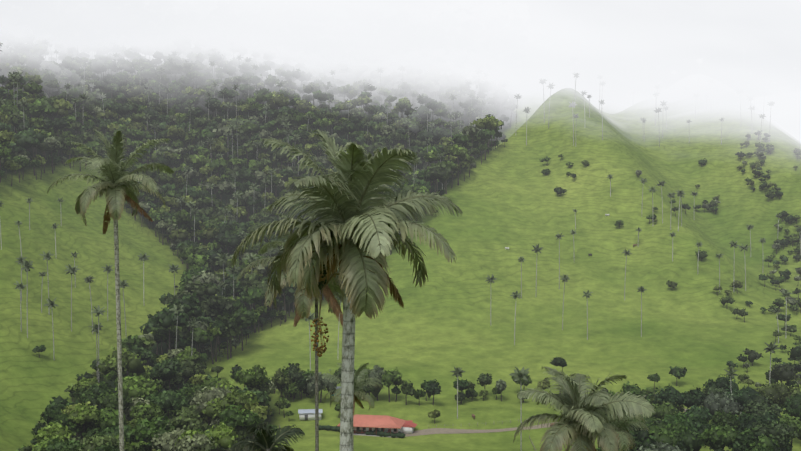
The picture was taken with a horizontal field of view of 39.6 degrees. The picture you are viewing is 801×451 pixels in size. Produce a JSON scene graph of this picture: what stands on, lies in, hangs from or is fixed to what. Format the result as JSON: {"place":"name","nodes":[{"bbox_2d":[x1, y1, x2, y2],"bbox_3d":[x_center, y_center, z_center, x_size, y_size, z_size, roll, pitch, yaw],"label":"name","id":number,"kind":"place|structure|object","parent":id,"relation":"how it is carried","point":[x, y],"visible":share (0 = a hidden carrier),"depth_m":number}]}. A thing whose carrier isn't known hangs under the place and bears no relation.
{"place":"outdoors","nodes":[
{"label":"outdoors","id":0,"kind":"place"},
{"bbox_2d":[0,0,800,450],"bbox_3d":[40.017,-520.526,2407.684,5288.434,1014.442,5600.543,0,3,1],"label":"grassy hillside terrain","id":1,"kind":"structure","parent":0,"point":[436,324],"depth_m":613.57},
{"bbox_2d":[0,0,530,450],"bbox_3d":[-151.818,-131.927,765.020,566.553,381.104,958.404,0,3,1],"label":"forest","id":2,"kind":"object","parent":1,"relation":"on","point":[195,402],"depth_m":814.38},
{"bbox_2d":[46,129,655,450],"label":"palm trees","id":3,"kind":"object","parent":1,"relation":"on","point":[358,223],"depth_m":34.12},
{"bbox_2d":[299,393,413,437],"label":"house walls","id":4,"kind":"structure","parent":1,"relation":"on","point":[311,416],"depth_m":391.30},
{"bbox_2d":[298,386,416,428],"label":"farmhouse roofs","id":5,"kind":"structure","parent":4,"relation":"on","point":[378,421],"depth_m":391.43},
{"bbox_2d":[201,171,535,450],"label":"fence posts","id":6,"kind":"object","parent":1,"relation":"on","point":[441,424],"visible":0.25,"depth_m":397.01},
{"bbox_2d":[0,26,800,450],"bbox_3d":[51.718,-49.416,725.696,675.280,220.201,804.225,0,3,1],"label":"distant palm trees","id":7,"kind":"object","parent":1,"relation":"on","point":[458,372],"depth_m":675.80},
{"bbox_2d":[1,112,800,450],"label":"trees","id":8,"kind":"object","parent":1,"relation":"on","point":[759,424],"depth_m":406.54},
{"bbox_2d":[472,214,636,426],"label":"cattle","id":9,"kind":"object","parent":1,"relation":"on","point":[473,415],"visible":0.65,"depth_m":615.09},
{"bbox_2d":[405,409,710,436],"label":"dirt road","id":10,"kind":"structure","parent":0,"point":[436,431],"depth_m":394.10}
]}

